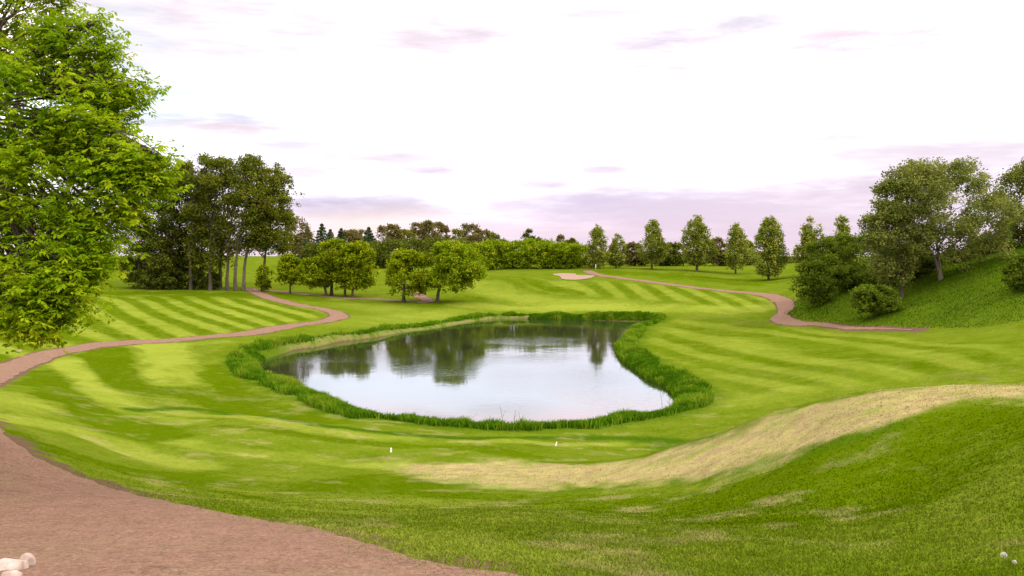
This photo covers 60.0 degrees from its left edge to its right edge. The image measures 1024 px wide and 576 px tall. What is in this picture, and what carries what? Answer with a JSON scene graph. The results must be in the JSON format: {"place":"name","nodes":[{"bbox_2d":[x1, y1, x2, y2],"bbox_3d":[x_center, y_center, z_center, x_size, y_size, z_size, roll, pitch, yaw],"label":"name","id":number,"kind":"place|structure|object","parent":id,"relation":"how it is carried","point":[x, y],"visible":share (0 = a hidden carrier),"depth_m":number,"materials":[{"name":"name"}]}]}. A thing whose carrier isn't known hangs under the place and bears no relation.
{"place":"outdoors","nodes":[
{"label":"outdoors","id":0,"kind":"place"},
{"bbox_2d":[0,288,347,384],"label":"cart path beside pond","id":1,"kind":"structure","parent":0,"point":[11,369],"depth_m":67.05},
{"bbox_2d":[0,428,521,575],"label":"cart path","id":2,"kind":"structure","parent":0,"point":[55,521],"depth_m":9.08,"materials":[{"name":"brown gravel"}]},
{"bbox_2d":[260,319,673,422],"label":"pond water","id":3,"kind":"structure","parent":0,"point":[541,369],"depth_m":57.63,"materials":[{"name":"grey liquid"}]},
{"bbox_2d":[0,249,1023,575],"bbox_3d":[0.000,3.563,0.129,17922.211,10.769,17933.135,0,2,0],"label":"ground","id":4,"kind":"structure","parent":0,"point":[180,411],"depth_m":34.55,"materials":[{"name":"green plant"}]},
{"bbox_2d":[0,570,22,575],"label":"rock","id":5,"kind":"object","parent":4,"relation":"on","point":[12,573],"visible":1,"depth_m":6.69,"materials":[{"name":"beige stone"}]},
{"bbox_2d":[0,558,28,571],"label":"rock","id":6,"kind":"object","parent":4,"relation":"on","point":[8,564],"visible":0.8,"depth_m":7.19,"materials":[{"name":"beige stone"}]},
{"bbox_2d":[19,553,35,565],"bbox_3d":[-4.069,2.304,7.441,0.132,0.166,0.103,-2,3,-42],"label":"rock","id":7,"kind":"object","parent":4,"relation":"on","point":[30,558],"visible":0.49,"depth_m":7.42,"materials":[{"name":"beige stone"}]},
{"bbox_2d":[0,0,193,355],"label":"maple tree","id":8,"kind":"object","parent":4,"relation":"on","point":[48,278],"visible":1,"depth_m":13.20,"materials":[{"name":"green plant"}]},
{"bbox_2d":[112,214,157,288],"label":"cottonwood tree","id":9,"kind":"object","parent":4,"relation":"on","point":[139,264],"visible":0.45,"depth_m":138.97,"materials":[{"name":"green plant"}]},
{"bbox_2d":[134,269,165,289],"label":"bush","id":10,"kind":"object","parent":4,"relation":"on","point":[144,282],"visible":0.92,"depth_m":137.37,"materials":[{"name":"green plant"}]},
{"bbox_2d":[138,169,192,289],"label":"cottonwood tree","id":11,"kind":"object","parent":4,"relation":"on","point":[162,259],"visible":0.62,"depth_m":136.99,"materials":[{"name":"green plant"}]},
{"bbox_2d":[158,266,183,289],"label":"bush","id":12,"kind":"object","parent":4,"relation":"on","point":[165,272],"visible":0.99,"depth_m":137.39,"materials":[{"name":"green plant"}]},
{"bbox_2d":[153,162,208,287],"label":"cottonwood tree","id":13,"kind":"object","parent":4,"relation":"on","point":[182,265],"visible":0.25,"depth_m":139.38,"materials":[{"name":"green plant"}]},
{"bbox_2d":[182,268,206,289],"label":"bush","id":14,"kind":"object","parent":4,"relation":"on","point":[199,275],"visible":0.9,"depth_m":137.69,"materials":[{"name":"green plant"}]},
{"bbox_2d":[172,152,218,289],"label":"cottonwood tree","id":15,"kind":"object","parent":4,"relation":"on","point":[190,210],"visible":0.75,"depth_m":135.84,"materials":[{"name":"green plant"}]},
{"bbox_2d":[174,173,227,287],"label":"cottonwood tree","id":16,"kind":"object","parent":4,"relation":"on","point":[202,269],"visible":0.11,"depth_m":141.90,"materials":[{"name":"green plant"}]},
{"bbox_2d":[202,271,222,289],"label":"bush","id":17,"kind":"object","parent":4,"relation":"on","point":[215,277],"visible":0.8,"depth_m":137.49,"materials":[{"name":"green plant"}]},
{"bbox_2d":[189,154,238,290],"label":"cottonwood tree","id":18,"kind":"object","parent":4,"relation":"on","point":[215,181],"visible":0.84,"depth_m":134.99,"materials":[{"name":"green plant"}]},
{"bbox_2d":[197,157,246,289],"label":"cottonwood tree","id":19,"kind":"object","parent":4,"relation":"on","point":[220,239],"visible":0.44,"depth_m":136.50,"materials":[{"name":"green plant"}]},
{"bbox_2d":[210,152,272,290],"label":"cottonwood tree","id":20,"kind":"object","parent":4,"relation":"on","point":[228,198],"visible":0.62,"depth_m":133.52,"materials":[{"name":"green plant"}]},
{"bbox_2d":[227,159,293,290],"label":"cottonwood tree","id":21,"kind":"object","parent":4,"relation":"on","point":[241,196],"visible":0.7,"depth_m":133.01,"materials":[{"name":"green plant"}]},
{"bbox_2d":[254,264,274,290],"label":"bush","id":22,"kind":"object","parent":4,"relation":"on","point":[262,278],"visible":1,"depth_m":133.50,"materials":[{"name":"green plant"}]},
{"bbox_2d":[244,207,297,290],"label":"cottonwood tree","id":23,"kind":"object","parent":4,"relation":"on","point":[282,248],"visible":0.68,"depth_m":134.48,"materials":[{"name":"green plant"}]},
{"bbox_2d":[241,172,304,290],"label":"cottonwood tree","id":24,"kind":"object","parent":4,"relation":"on","point":[283,197],"visible":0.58,"depth_m":134.15,"materials":[{"name":"green plant"}]},
{"bbox_2d":[272,253,302,292],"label":"ornamental tree","id":25,"kind":"object","parent":4,"relation":"on","point":[290,275],"visible":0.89,"depth_m":130.07,"materials":[{"name":"green plant"}]},
{"bbox_2d":[282,215,314,285],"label":"sapling tree","id":26,"kind":"object","parent":4,"relation":"on","point":[300,236],"visible":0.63,"depth_m":147.81,"materials":[{"name":"green plant"}]},
{"bbox_2d":[297,226,315,267],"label":"spruce tree","id":27,"kind":"object","parent":4,"relation":"on","point":[306,241],"visible":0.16,"depth_m":204.41,"materials":[{"name":"green plant"}]},
{"bbox_2d":[295,242,327,264],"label":"woodland tree","id":28,"kind":"object","parent":4,"relation":"on","point":[311,251],"visible":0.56,"depth_m":197.34,"materials":[{"name":"green plant"}]},
{"bbox_2d":[295,256,332,295],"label":"ornamental tree","id":29,"kind":"object","parent":4,"relation":"on","point":[319,279],"visible":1,"depth_m":126.16,"materials":[{"name":"green plant"}]},
{"bbox_2d":[314,223,329,243],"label":"spruce tree","id":30,"kind":"object","parent":4,"relation":"on","point":[322,233],"visible":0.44,"depth_m":207.24,"materials":[{"name":"green plant"}]},
{"bbox_2d":[327,229,333,239],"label":"spruce tree","id":31,"kind":"object","parent":4,"relation":"on","point":[330,234],"visible":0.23,"depth_m":210.28,"materials":[{"name":"green plant"}]},
{"bbox_2d":[309,237,353,295],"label":"ornamental tree","id":32,"kind":"object","parent":4,"relation":"on","point":[332,244],"visible":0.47,"depth_m":127.60,"materials":[{"name":"green plant"}]},
{"bbox_2d":[337,228,347,245],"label":"spruce tree","id":33,"kind":"object","parent":4,"relation":"on","point":[340,235],"visible":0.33,"depth_m":213.33,"materials":[{"name":"green plant"}]},
{"bbox_2d":[329,243,364,296],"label":"ornamental tree","id":34,"kind":"object","parent":4,"relation":"on","point":[338,276],"visible":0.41,"depth_m":125.84,"materials":[{"name":"green plant"}]},
{"bbox_2d":[266,290,433,302],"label":"cart path under trees","id":35,"kind":"structure","parent":4,"relation":"on","point":[424,298],"depth_m":123.56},
{"bbox_2d":[343,229,363,242],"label":"woodland tree","id":36,"kind":"object","parent":4,"relation":"on","point":[350,235],"visible":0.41,"depth_m":217.65,"materials":[{"name":"green plant"}]},
{"bbox_2d":[353,228,369,242],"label":"woodland tree","id":37,"kind":"object","parent":4,"relation":"on","point":[359,232],"visible":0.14,"depth_m":225.20,"materials":[{"name":"green plant"}]},
{"bbox_2d":[342,240,381,297],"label":"ornamental tree","id":38,"kind":"object","parent":4,"relation":"on","point":[362,251],"visible":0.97,"depth_m":124.19,"materials":[{"name":"green plant"}]},
{"bbox_2d":[362,227,375,246],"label":"spruce tree","id":39,"kind":"object","parent":4,"relation":"on","point":[369,233],"visible":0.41,"depth_m":216.15,"materials":[{"name":"green plant"}]},
{"bbox_2d":[373,225,395,240],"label":"woodland tree","id":40,"kind":"object","parent":4,"relation":"on","point":[380,228],"visible":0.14,"depth_m":232.68,"materials":[{"name":"green plant"}]},
{"bbox_2d":[366,238,406,267],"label":"woodland tree","id":41,"kind":"object","parent":4,"relation":"on","point":[381,247],"visible":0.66,"depth_m":190.04,"materials":[{"name":"green plant"}]},
{"bbox_2d":[384,223,405,255],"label":"woodland tree","id":42,"kind":"object","parent":4,"relation":"on","point":[396,230],"visible":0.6,"depth_m":215.17,"materials":[{"name":"green plant"}]},
{"bbox_2d":[395,228,417,240],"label":"woodland tree","id":43,"kind":"object","parent":4,"relation":"on","point":[408,233],"visible":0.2,"depth_m":221.62,"materials":[{"name":"green plant"}]},
{"bbox_2d":[384,247,432,301],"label":"ornamental tree","id":44,"kind":"object","parent":4,"relation":"on","point":[401,264],"visible":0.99,"depth_m":116.84,"materials":[{"name":"green plant"}]},
{"bbox_2d":[390,237,434,265],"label":"woodland tree","id":45,"kind":"object","parent":4,"relation":"on","point":[417,244],"visible":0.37,"depth_m":195.00,"materials":[{"name":"green plant"}]},
{"bbox_2d":[403,221,427,242],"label":"woodland tree","id":46,"kind":"object","parent":4,"relation":"on","point":[413,226],"visible":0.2,"depth_m":229.49,"materials":[{"name":"green plant"}]},
{"bbox_2d":[415,219,442,239],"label":"woodland tree","id":47,"kind":"object","parent":4,"relation":"on","point":[428,226],"visible":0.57,"depth_m":211.63,"materials":[{"name":"green plant"}]},
{"bbox_2d":[422,236,457,261],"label":"woodland tree","id":48,"kind":"object","parent":4,"relation":"on","point":[434,240],"visible":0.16,"depth_m":200.34,"materials":[{"name":"green plant"}]},
{"bbox_2d":[433,221,450,241],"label":"woodland tree","id":49,"kind":"object","parent":4,"relation":"on","point":[442,227],"visible":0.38,"depth_m":218.52,"materials":[{"name":"green plant"}]},
{"bbox_2d":[419,239,488,302],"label":"ornamental tree","id":50,"kind":"object","parent":4,"relation":"on","point":[448,261],"visible":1,"depth_m":115.52,"materials":[{"name":"green plant"}]},
{"bbox_2d":[448,228,466,240],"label":"woodland tree","id":51,"kind":"object","parent":4,"relation":"on","point":[456,231],"visible":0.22,"depth_m":226.72,"materials":[{"name":"green plant"}]},
{"bbox_2d":[457,240,475,258],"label":"woodland tree","id":52,"kind":"object","parent":4,"relation":"on","point":[467,241],"visible":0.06,"depth_m":191.75,"materials":[{"name":"green plant"}]},
{"bbox_2d":[224,310,714,431],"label":"tall grass","id":53,"kind":"structure","parent":4,"relation":"on","point":[685,388],"depth_m":49.77,"materials":[{"name":"green plant"}]},
{"bbox_2d":[457,223,482,240],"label":"woodland tree","id":54,"kind":"object","parent":4,"relation":"on","point":[467,229],"visible":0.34,"depth_m":233.41,"materials":[{"name":"green plant"}]},
{"bbox_2d":[462,241,496,269],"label":"willow shrub","id":55,"kind":"object","parent":4,"relation":"on","point":[483,247],"visible":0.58,"depth_m":164.82,"materials":[{"name":"green plant"}]},
{"bbox_2d":[465,228,494,242],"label":"woodland tree","id":56,"kind":"object","parent":4,"relation":"on","point":[475,236],"visible":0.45,"depth_m":215.61,"materials":[{"name":"green plant"}]},
{"bbox_2d":[483,231,507,257],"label":"woodland tree","id":57,"kind":"object","parent":4,"relation":"on","point":[494,235],"visible":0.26,"depth_m":222.46,"materials":[{"name":"green plant"}]},
{"bbox_2d":[476,239,518,269],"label":"willow shrub","id":58,"kind":"object","parent":4,"relation":"on","point":[496,244],"visible":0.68,"depth_m":167.72,"materials":[{"name":"green plant"}]},
{"bbox_2d":[498,239,530,267],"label":"willow shrub","id":59,"kind":"object","parent":4,"relation":"on","point":[514,242],"visible":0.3,"depth_m":170.47,"materials":[{"name":"green plant"}]},
{"bbox_2d":[520,228,535,239],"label":"woodland tree","id":60,"kind":"object","parent":4,"relation":"on","point":[526,234],"visible":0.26,"depth_m":214.44,"materials":[{"name":"green plant"}]},
{"bbox_2d":[511,237,551,268],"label":"willow shrub","id":61,"kind":"object","parent":4,"relation":"on","point":[526,249],"visible":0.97,"depth_m":166.72,"materials":[{"name":"green plant"}]},
{"bbox_2d":[528,238,562,267],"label":"willow shrub","id":62,"kind":"object","parent":4,"relation":"on","point":[545,241],"visible":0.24,"depth_m":169.26,"materials":[{"name":"green plant"}]},
{"bbox_2d":[552,234,566,250],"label":"woodland tree","id":63,"kind":"object","parent":4,"relation":"on","point":[561,237],"visible":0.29,"depth_m":214.08,"materials":[{"name":"green plant"}]},
{"bbox_2d":[544,241,582,268],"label":"willow shrub","id":64,"kind":"object","parent":4,"relation":"on","point":[563,249],"visible":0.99,"depth_m":165.67,"materials":[{"name":"green plant"}]},
{"bbox_2d":[565,237,578,243],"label":"woodland tree","id":65,"kind":"object","parent":4,"relation":"on","point":[570,240],"visible":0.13,"depth_m":214.10,"materials":[{"name":"green plant"}]},
{"bbox_2d":[553,273,593,279],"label":"sand bunker","id":66,"kind":"object","parent":4,"relation":"on","point":[570,276],"visible":1,"depth_m":148.88},
{"bbox_2d":[562,242,594,266],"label":"willow shrub","id":67,"kind":"object","parent":4,"relation":"on","point":[584,248],"visible":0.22,"depth_m":169.16,"materials":[{"name":"green plant"}]},
{"bbox_2d":[581,224,609,268],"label":"poplar tree","id":68,"kind":"object","parent":4,"relation":"on","point":[598,237],"visible":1,"depth_m":162.26,"materials":[{"name":"green plant"}]},
{"bbox_2d":[605,233,628,267],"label":"poplar tree","id":69,"kind":"object","parent":4,"relation":"on","point":[615,253],"visible":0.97,"depth_m":165.20,"materials":[{"name":"green plant"}]},
{"bbox_2d":[621,241,642,265],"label":"hedge shrub","id":70,"kind":"object","parent":4,"relation":"on","point":[631,245],"visible":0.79,"depth_m":174.94,"materials":[{"name":"green plant"}]},
{"bbox_2d":[627,252,646,265],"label":"hedge shrub","id":71,"kind":"object","parent":4,"relation":"on","point":[640,263],"visible":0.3,"depth_m":176.20,"materials":[{"name":"green plant"}]},
{"bbox_2d":[634,219,671,268],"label":"poplar tree","id":72,"kind":"object","parent":4,"relation":"on","point":[651,255],"visible":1,"depth_m":163.97,"materials":[{"name":"green plant"}]},
{"bbox_2d":[657,243,674,265],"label":"hedge shrub","id":73,"kind":"object","parent":4,"relation":"on","point":[669,256],"visible":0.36,"depth_m":177.11,"materials":[{"name":"green plant"}]},
{"bbox_2d":[655,254,681,265],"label":"hedge shrub","id":74,"kind":"object","parent":4,"relation":"on","point":[675,262],"visible":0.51,"depth_m":177.42,"materials":[{"name":"green plant"}]},
{"bbox_2d":[665,241,687,265],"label":"hedge shrub","id":75,"kind":"object","parent":4,"relation":"on","point":[675,246],"visible":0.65,"depth_m":177.69,"materials":[{"name":"green plant"}]},
{"bbox_2d":[680,214,720,271],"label":"poplar tree","id":76,"kind":"object","parent":4,"relation":"on","point":[696,235],"visible":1,"depth_m":159.01,"materials":[{"name":"green plant"}]},
{"bbox_2d":[400,382,1023,486],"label":"dry grass","id":77,"kind":"structure","parent":4,"relation":"on","point":[718,438],"depth_m":21.23,"materials":[{"name":"plant"}]},
{"bbox_2d":[705,235,727,265],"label":"hedge shrub","id":78,"kind":"object","parent":4,"relation":"on","point":[718,240],"visible":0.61,"depth_m":179.99,"materials":[{"name":"green plant"}]},
{"bbox_2d":[706,249,733,265],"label":"hedge shrub","id":79,"kind":"object","parent":4,"relation":"on","point":[723,260],"visible":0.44,"depth_m":180.63,"materials":[{"name":"green plant"}]},
{"bbox_2d":[724,222,752,273],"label":"poplar tree","id":80,"kind":"object","parent":4,"relation":"on","point":[734,241],"visible":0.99,"depth_m":156.92,"materials":[{"name":"green plant"}]},
{"bbox_2d":[734,240,755,264],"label":"hedge shrub","id":81,"kind":"object","parent":4,"relation":"on","point":[750,248],"visible":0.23,"depth_m":182.28,"materials":[{"name":"green plant"}]},
{"bbox_2d":[747,215,790,279],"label":"poplar tree","id":82,"kind":"object","parent":4,"relation":"on","point":[771,259],"visible":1,"depth_m":140.94,"materials":[{"name":"green plant"}]},
{"bbox_2d":[788,215,826,264],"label":"poplar tree","id":83,"kind":"object","parent":4,"relation":"on","point":[808,232],"visible":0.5,"depth_m":139.45,"materials":[{"name":"green plant"}]},
{"bbox_2d":[788,259,838,306],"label":"hill bush","id":84,"kind":"object","parent":4,"relation":"on","point":[816,271],"visible":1,"depth_m":89.28,"materials":[{"name":"green plant"}]},
{"bbox_2d":[800,236,845,289],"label":"hill bush","id":85,"kind":"object","parent":4,"relation":"on","point":[831,254],"visible":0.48,"depth_m":96.18,"materials":[{"name":"green plant"}]},
{"bbox_2d":[823,214,857,264],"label":"poplar tree","id":86,"kind":"object","parent":4,"relation":"on","point":[842,227],"visible":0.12,"depth_m":137.12,"materials":[{"name":"green plant"}]},
{"bbox_2d":[825,264,865,290],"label":"hill bush","id":87,"kind":"object","parent":4,"relation":"on","point":[843,276],"visible":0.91,"depth_m":90.92,"materials":[{"name":"green plant"}]},
{"bbox_2d":[826,230,880,272],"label":"hill bush","id":88,"kind":"object","parent":4,"relation":"on","point":[848,244],"visible":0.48,"depth_m":96.99,"materials":[{"name":"green plant"}]},
{"bbox_2d":[848,283,904,316],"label":"hill bush","id":89,"kind":"object","parent":4,"relation":"on","point":[874,299],"visible":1,"depth_m":79.08,"materials":[{"name":"green plant"}]},
{"bbox_2d":[853,254,921,284],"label":"hill bush","id":90,"kind":"object","parent":4,"relation":"on","point":[866,276],"visible":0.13,"depth_m":89.52,"materials":[{"name":"green plant"}]},
{"bbox_2d":[857,177,942,298],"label":"aspen tree","id":91,"kind":"object","parent":4,"relation":"on","point":[887,265],"visible":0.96,"depth_m":81.69,"materials":[{"name":"green plant"}]},
{"bbox_2d":[784,247,1023,327],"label":"rough grass","id":92,"kind":"structure","parent":4,"relation":"on","point":[936,285],"depth_m":79.19,"materials":[{"name":"green plant"}]},
{"bbox_2d":[904,252,946,276],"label":"hill bush","id":93,"kind":"object","parent":4,"relation":"on","point":[927,266],"visible":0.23,"depth_m":89.33,"materials":[{"name":"green plant"}]},
{"bbox_2d":[863,155,1023,280],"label":"aspen tree","id":94,"kind":"object","parent":4,"relation":"on","point":[935,185],"visible":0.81,"depth_m":81.93,"materials":[{"name":"green plant"}]},
{"bbox_2d":[942,249,988,260],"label":"hill bush","id":95,"kind":"object","parent":4,"relation":"on","point":[961,257],"visible":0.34,"depth_m":90.99,"materials":[{"name":"green plant"}]},
{"bbox_2d":[966,226,1023,251],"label":"hill bush","id":96,"kind":"object","parent":4,"relation":"on","point":[1020,244],"visible":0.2,"depth_m":90.71,"materials":[{"name":"green plant"}]},
{"bbox_2d":[1000,552,1006,564],"bbox_3d":[3.900,2.160,7.033,0.054,0.137,0.053,0,2,0],"label":"dandelion","id":97,"kind":"object","parent":4,"relation":"on","point":[1003,555],"visible":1,"depth_m":7.03,"materials":[{"name":"white plant"}]},
{"bbox_2d":[984,157,1023,243],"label":"aspen tree","id":98,"kind":"object","parent":4,"relation":"on","point":[1012,175],"visible":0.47,"depth_m":91.64,"materials":[{"name":"green plant"}]},
{"bbox_2d":[999,252,1023,290],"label":"hill bush","id":99,"kind":"object","parent":4,"relation":"on","point":[1014,278],"visible":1,"depth_m":69.80,"materials":[{"name":"green plant"}]},
{"bbox_2d":[0,0,1023,255],"label":"sky","id":100,"kind":"structure","parent":0,"point":[507,118],"materials":[{"name":"white"}]},
{"bbox_2d":[583,270,914,329],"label":"cart path over rise","id":101,"kind":"structure","parent":0,"point":[784,304],"depth_m":97.56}
]}

